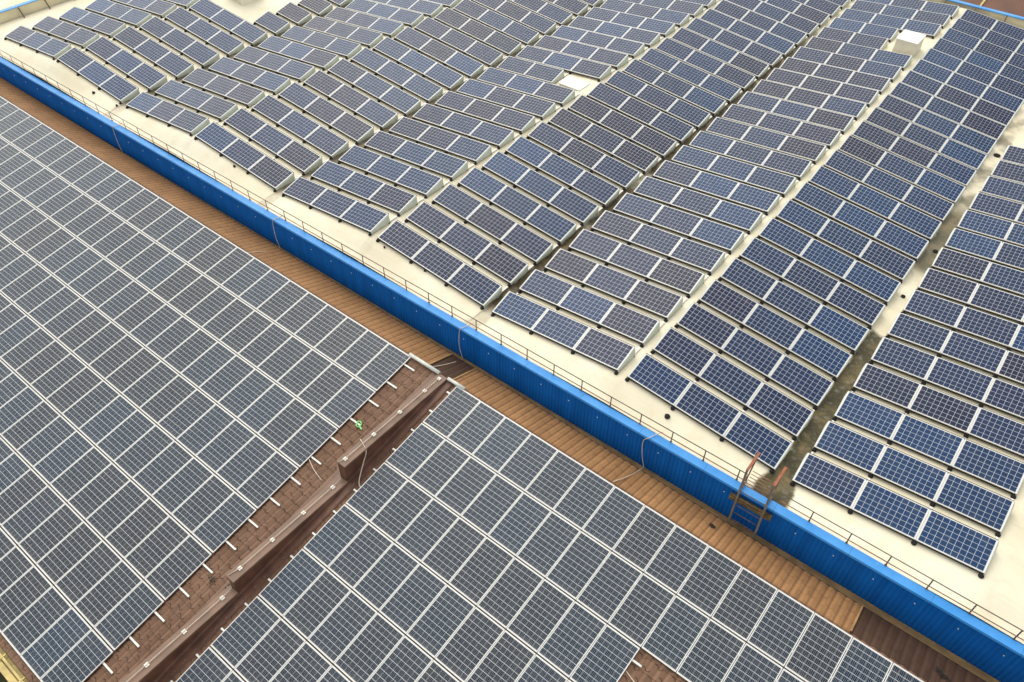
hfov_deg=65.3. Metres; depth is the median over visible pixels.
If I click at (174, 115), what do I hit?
solar panel row
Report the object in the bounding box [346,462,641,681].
solar panel row
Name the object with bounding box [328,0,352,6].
solar panel row
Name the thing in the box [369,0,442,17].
solar panel row
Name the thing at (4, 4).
yellow roofed building
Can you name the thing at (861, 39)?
solar panel row
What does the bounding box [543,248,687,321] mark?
solar panel row
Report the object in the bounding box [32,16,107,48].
solar panel row
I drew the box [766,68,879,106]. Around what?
solar panel row
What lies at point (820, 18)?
solar panel row
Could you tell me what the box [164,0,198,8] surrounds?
solar panel row
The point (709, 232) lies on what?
solar panel row
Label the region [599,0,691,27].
solar panel row
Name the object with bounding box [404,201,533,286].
solar panel row
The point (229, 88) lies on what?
solar panel row
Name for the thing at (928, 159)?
solar panel row
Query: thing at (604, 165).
solar panel row
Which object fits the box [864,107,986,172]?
solar panel row
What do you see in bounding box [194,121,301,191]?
solar panel row
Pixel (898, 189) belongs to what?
solar panel row
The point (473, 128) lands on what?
solar panel row
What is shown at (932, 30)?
solar panel row
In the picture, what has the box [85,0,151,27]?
solar panel row
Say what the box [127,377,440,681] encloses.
lightning wire
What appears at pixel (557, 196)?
solar panel row
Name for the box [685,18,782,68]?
solar panel row
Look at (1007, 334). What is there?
solar panel row
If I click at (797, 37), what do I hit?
solar panel row
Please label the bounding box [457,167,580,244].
solar panel row
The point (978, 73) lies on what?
solar panel row
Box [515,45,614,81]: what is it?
solar panel row
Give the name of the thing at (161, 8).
solar panel row
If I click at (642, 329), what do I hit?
solar panel row
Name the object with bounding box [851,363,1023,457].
solar panel row
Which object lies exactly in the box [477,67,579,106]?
solar panel row
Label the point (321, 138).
solar panel row
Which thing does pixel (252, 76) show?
solar panel row
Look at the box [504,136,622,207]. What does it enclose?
solar panel row
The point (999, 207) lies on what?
solar panel row
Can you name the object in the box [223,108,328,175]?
solar panel row
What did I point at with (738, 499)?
access ladder
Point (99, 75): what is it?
solar panel row
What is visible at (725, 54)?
solar panel row
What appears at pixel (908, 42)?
roof hatch
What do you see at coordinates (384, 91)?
solar panel row
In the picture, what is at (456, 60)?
solar panel row
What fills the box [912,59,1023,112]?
solar panel row
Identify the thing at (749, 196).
solar panel row
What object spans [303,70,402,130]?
solar panel row
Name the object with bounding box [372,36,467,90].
solar panel row
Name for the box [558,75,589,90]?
roof hatch
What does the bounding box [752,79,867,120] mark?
solar panel row
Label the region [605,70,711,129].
solar panel row
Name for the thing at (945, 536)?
solar panel row
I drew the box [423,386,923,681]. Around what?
solar panel row
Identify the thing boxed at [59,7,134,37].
solar panel row
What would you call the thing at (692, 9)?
solar panel row
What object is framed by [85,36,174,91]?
solar panel row
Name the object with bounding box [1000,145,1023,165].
solar panel row
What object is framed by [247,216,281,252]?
cable
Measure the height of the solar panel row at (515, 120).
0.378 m
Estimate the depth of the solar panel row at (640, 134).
34.66 m
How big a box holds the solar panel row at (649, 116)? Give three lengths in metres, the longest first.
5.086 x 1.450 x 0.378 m
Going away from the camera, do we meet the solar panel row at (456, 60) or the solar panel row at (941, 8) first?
the solar panel row at (456, 60)
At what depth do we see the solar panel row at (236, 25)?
41.15 m
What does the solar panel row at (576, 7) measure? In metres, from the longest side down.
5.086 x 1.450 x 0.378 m
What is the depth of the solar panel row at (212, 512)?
25.57 m
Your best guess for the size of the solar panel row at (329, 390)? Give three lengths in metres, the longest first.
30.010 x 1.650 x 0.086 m
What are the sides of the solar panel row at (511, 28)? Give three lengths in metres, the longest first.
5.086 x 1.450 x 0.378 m
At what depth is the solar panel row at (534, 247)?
29.72 m
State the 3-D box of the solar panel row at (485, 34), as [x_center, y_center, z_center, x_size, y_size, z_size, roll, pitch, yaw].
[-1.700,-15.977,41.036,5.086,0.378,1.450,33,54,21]
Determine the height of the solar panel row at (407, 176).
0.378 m
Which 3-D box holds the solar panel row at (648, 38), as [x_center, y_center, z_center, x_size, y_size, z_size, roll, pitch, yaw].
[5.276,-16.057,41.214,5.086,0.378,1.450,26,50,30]
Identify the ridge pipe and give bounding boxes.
[409,353,465,389]
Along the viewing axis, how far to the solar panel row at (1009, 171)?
32.95 m
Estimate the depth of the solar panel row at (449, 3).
42.79 m
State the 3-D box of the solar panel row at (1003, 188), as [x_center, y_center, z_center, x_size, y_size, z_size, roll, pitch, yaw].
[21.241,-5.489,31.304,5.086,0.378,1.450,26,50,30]
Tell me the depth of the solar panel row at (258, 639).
20.95 m
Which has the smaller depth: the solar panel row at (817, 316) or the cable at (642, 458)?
the cable at (642, 458)
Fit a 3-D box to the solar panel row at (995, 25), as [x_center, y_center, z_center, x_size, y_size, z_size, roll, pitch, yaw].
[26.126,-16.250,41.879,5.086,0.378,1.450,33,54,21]
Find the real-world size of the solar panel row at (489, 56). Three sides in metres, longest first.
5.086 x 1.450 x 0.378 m
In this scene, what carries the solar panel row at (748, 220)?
on the factory hall
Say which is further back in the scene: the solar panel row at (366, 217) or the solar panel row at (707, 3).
the solar panel row at (707, 3)
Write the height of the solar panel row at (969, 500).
0.378 m
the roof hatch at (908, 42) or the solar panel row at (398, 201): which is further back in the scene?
the roof hatch at (908, 42)
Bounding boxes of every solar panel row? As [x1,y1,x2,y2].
[0,96,414,390]
[0,137,378,427]
[0,183,340,466]
[0,234,300,508]
[0,293,258,552]
[0,360,213,599]
[0,437,164,650]
[0,528,113,681]
[4,25,80,59]
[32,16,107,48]
[56,47,147,103]
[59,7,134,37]
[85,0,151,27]
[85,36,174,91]
[110,0,176,17]
[112,26,200,79]
[126,92,217,135]
[139,16,225,67]
[154,79,245,121]
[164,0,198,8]
[164,6,249,56]
[170,647,243,681]
[182,67,272,107]
[189,0,273,45]
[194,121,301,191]
[208,56,297,94]
[210,596,349,681]
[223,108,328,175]
[233,45,321,82]
[251,94,354,159]
[253,11,289,35]
[257,35,338,70]
[259,549,458,681]
[276,2,313,25]
[277,82,378,144]
[281,25,361,58]
[281,176,396,235]
[297,0,332,16]
[303,16,383,47]
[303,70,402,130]
[303,504,570,681]
[310,160,423,216]
[324,7,403,37]
[327,58,425,116]
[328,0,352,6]
[337,145,449,198]
[345,0,423,27]
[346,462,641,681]
[350,47,446,103]
[363,130,473,180]
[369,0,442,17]
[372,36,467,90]
[376,220,507,309]
[385,423,802,681]
[388,116,496,164]
[394,26,487,78]
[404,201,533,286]
[412,103,519,148]
[414,17,506,67]
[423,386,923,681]
[426,0,461,7]
[431,183,557,265]
[434,7,524,56]
[435,91,539,134]
[453,0,542,45]
[456,78,560,119]
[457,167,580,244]
[471,0,559,35]
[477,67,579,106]
[481,151,601,225]
[491,291,640,374]
[496,56,567,83]
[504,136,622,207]
[508,0,575,25]
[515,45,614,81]
[518,269,664,347]
[526,121,642,190]
[533,35,631,69]
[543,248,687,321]
[544,0,590,16]
[547,108,660,174]
[551,25,647,58]
[567,94,678,158]
[567,229,708,297]
[568,16,663,47]
[579,0,604,8]
[584,7,677,37]
[586,82,695,143]
[590,210,728,275]
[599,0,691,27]
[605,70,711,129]
[612,192,747,254]
[622,59,727,116]
[623,0,705,17]
[625,353,793,473]
[633,176,765,234]
[639,48,742,103]
[650,327,814,440]
[652,160,782,215]
[655,37,756,91]
[670,27,769,79]
[671,145,798,197]
[674,302,833,409]
[683,0,718,8]
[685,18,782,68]
[689,131,813,180]
[697,279,851,381]
[699,8,794,57]
[705,117,827,164]
[713,0,806,46]
[718,257,868,354]
[721,104,841,148]
[726,0,818,36]
[737,91,854,134]
[738,237,885,329]
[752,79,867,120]
[756,218,900,305]
[761,0,829,27]
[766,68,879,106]
[775,199,914,283]
[779,57,890,94]
[790,452,998,578]
[791,182,928,262]
[792,46,901,82]
[794,0,840,18]
[804,36,912,70]
[808,165,941,242]
[812,420,1014,536]
[816,26,888,49]
[824,150,953,222]
[828,0,850,9]
[828,17,898,42]
[832,391,1023,498]
[838,135,965,205]
[839,8,941,38]
[849,0,950,28]
[851,121,976,185]
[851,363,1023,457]
[863,0,958,19]
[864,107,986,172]
[869,337,1023,419]
[877,94,996,154]
[885,312,1023,385]
[889,82,1006,139]
[900,70,1015,125]
[901,289,1023,353]
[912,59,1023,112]
[917,267,1023,324]
[922,48,1023,98]
[930,247,1023,296]
[932,37,1023,83]
[941,27,1023,68]
[945,228,1023,270]
[951,18,1023,54]
[956,209,1023,246]
[960,9,1023,42]
[969,192,1023,224]
[980,175,1023,205]
[991,160,1023,183]
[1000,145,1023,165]
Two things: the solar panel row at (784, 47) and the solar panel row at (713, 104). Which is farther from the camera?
the solar panel row at (784, 47)
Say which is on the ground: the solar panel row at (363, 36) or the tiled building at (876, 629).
the tiled building at (876, 629)
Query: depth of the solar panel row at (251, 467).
26.74 m
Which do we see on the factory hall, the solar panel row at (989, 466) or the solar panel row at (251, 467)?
the solar panel row at (989, 466)
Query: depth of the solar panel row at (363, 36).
40.48 m
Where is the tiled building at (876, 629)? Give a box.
[0,77,999,681]
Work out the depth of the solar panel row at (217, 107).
35.53 m
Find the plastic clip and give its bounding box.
[356,421,361,429]
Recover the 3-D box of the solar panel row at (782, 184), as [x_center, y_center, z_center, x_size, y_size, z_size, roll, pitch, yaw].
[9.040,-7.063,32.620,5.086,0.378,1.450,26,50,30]
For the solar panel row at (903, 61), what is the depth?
39.81 m
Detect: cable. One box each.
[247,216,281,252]
[358,439,366,486]
[433,323,472,366]
[613,432,662,481]
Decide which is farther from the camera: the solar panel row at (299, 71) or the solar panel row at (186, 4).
the solar panel row at (186, 4)
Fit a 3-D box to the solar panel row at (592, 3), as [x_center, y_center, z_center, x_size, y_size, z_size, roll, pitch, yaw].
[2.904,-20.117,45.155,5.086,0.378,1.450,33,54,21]
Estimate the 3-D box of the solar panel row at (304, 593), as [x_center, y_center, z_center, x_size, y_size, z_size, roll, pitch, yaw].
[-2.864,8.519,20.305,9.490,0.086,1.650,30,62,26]
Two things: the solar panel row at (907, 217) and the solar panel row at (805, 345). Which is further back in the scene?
the solar panel row at (907, 217)
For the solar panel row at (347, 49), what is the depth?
39.66 m
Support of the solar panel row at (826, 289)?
on the factory hall
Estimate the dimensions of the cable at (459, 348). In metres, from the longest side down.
1.864 x 1.562 x 0.334 m
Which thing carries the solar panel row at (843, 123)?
on the factory hall
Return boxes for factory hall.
[0,0,1023,681]
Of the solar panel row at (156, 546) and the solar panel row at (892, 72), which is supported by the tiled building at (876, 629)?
the solar panel row at (156, 546)
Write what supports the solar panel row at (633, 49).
on the factory hall
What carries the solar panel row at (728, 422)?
on the factory hall
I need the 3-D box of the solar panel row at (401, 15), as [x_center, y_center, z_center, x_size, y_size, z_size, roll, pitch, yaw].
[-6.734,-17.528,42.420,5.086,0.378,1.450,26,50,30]
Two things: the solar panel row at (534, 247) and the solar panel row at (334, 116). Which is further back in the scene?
the solar panel row at (334, 116)
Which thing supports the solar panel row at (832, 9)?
on the factory hall
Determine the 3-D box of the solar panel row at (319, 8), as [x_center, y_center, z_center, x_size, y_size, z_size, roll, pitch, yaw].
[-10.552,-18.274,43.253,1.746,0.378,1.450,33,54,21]
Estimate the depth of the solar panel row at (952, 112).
35.93 m
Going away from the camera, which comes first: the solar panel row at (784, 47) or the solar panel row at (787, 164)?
the solar panel row at (787, 164)
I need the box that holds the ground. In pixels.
[0,137,1023,681]
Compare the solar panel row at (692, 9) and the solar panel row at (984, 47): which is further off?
the solar panel row at (692, 9)
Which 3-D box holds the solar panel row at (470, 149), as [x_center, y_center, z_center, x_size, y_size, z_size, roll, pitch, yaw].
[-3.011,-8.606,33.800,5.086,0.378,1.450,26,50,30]
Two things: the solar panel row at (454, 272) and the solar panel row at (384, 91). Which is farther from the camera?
the solar panel row at (384, 91)
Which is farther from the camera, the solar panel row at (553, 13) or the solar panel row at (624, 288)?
the solar panel row at (553, 13)
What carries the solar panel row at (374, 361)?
on the tiled building at (876, 629)
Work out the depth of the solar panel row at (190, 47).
39.51 m
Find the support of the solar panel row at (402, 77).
on the factory hall
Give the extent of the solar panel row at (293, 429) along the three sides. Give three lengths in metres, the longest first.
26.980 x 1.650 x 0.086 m
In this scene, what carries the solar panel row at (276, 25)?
on the factory hall
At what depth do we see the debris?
19.39 m
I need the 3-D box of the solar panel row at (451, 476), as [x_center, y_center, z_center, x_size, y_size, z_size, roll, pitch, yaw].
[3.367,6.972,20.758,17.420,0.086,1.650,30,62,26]
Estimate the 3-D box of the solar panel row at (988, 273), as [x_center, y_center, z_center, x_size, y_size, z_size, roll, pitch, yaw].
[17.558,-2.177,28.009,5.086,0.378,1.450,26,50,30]
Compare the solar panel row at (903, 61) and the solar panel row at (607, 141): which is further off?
the solar panel row at (903, 61)
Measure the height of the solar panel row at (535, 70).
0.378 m
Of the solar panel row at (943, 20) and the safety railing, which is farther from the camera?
the solar panel row at (943, 20)
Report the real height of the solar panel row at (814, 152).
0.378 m
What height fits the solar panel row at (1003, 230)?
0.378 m
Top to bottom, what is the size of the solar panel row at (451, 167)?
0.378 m
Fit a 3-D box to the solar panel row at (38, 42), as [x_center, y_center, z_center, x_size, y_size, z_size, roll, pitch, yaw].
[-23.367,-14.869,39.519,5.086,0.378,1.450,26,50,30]
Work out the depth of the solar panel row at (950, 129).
35.11 m
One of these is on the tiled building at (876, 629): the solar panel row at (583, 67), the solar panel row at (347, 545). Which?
the solar panel row at (347, 545)
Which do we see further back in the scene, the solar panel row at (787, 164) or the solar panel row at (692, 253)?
the solar panel row at (787, 164)
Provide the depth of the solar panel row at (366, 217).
30.22 m
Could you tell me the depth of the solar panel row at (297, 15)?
42.24 m
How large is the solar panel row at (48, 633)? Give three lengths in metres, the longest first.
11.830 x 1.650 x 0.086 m
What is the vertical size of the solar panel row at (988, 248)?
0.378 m
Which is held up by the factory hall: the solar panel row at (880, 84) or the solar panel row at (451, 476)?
the solar panel row at (880, 84)
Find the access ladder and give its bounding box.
[727,452,786,538]
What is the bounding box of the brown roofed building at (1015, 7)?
[959,0,1023,16]
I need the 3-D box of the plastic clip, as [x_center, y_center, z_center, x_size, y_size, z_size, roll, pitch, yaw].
[-4.780,2.636,25.018,0.259,0.052,0.313,7,55,6]
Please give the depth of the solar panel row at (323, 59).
38.84 m
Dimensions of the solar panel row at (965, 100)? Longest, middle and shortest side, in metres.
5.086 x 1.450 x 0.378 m
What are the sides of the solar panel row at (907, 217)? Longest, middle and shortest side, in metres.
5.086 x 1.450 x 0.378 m
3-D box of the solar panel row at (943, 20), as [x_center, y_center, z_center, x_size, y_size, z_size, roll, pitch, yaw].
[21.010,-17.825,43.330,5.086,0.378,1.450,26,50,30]
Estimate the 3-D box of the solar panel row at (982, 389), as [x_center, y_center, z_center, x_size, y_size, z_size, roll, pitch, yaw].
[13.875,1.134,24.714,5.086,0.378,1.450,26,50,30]
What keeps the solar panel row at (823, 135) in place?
on the factory hall
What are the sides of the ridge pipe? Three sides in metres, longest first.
2.400 x 0.124 x 0.121 m
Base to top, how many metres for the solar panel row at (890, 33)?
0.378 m
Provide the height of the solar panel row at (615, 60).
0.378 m
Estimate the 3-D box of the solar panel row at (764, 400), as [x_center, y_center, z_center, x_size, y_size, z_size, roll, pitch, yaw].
[6.790,1.135,24.579,5.086,0.378,1.450,33,54,21]
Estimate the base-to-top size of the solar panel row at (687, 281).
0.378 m
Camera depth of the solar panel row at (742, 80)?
38.79 m
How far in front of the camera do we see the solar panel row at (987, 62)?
39.36 m
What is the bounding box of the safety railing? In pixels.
[0,50,1023,640]
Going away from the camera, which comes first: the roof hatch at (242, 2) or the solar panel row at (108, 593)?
the solar panel row at (108, 593)
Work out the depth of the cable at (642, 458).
23.55 m
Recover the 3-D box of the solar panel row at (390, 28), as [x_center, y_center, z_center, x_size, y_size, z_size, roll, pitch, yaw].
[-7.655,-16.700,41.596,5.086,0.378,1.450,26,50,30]
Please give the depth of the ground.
36.44 m
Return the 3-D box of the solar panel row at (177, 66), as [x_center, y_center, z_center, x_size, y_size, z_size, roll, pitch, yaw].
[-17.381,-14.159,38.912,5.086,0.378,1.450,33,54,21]
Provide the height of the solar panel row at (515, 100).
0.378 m
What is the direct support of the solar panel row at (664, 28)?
on the factory hall
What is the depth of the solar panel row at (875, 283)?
28.50 m
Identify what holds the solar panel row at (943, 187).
on the factory hall
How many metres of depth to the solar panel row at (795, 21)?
42.80 m
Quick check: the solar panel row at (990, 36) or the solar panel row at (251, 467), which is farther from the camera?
the solar panel row at (990, 36)
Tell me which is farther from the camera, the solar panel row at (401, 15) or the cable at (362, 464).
the solar panel row at (401, 15)
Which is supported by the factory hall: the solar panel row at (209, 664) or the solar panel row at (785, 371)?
the solar panel row at (785, 371)
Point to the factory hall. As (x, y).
(916, 606)
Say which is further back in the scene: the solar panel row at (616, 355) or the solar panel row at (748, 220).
the solar panel row at (748, 220)
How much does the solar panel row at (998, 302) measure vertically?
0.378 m
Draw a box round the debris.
[934,666,952,680]
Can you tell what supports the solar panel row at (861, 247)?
on the factory hall
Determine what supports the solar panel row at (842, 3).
on the factory hall
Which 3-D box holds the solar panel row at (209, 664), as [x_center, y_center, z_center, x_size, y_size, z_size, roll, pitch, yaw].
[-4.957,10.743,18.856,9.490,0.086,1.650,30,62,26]
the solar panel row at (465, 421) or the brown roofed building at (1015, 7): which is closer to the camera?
the solar panel row at (465, 421)
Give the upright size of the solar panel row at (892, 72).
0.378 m
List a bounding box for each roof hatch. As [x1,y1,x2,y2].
[233,0,255,5]
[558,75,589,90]
[892,29,925,57]
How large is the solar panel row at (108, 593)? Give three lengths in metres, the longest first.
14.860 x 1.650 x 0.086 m
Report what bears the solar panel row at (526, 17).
on the factory hall
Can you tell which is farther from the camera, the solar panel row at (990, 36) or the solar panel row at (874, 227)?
the solar panel row at (990, 36)
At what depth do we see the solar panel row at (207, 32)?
40.34 m
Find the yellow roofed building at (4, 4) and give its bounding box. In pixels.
[0,0,28,9]
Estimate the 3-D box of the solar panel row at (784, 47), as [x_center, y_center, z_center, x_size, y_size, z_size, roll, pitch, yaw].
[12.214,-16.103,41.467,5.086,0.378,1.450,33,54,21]
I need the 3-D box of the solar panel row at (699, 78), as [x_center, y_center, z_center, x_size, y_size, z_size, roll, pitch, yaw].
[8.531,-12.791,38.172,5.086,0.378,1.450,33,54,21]
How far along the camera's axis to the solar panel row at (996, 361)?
25.60 m

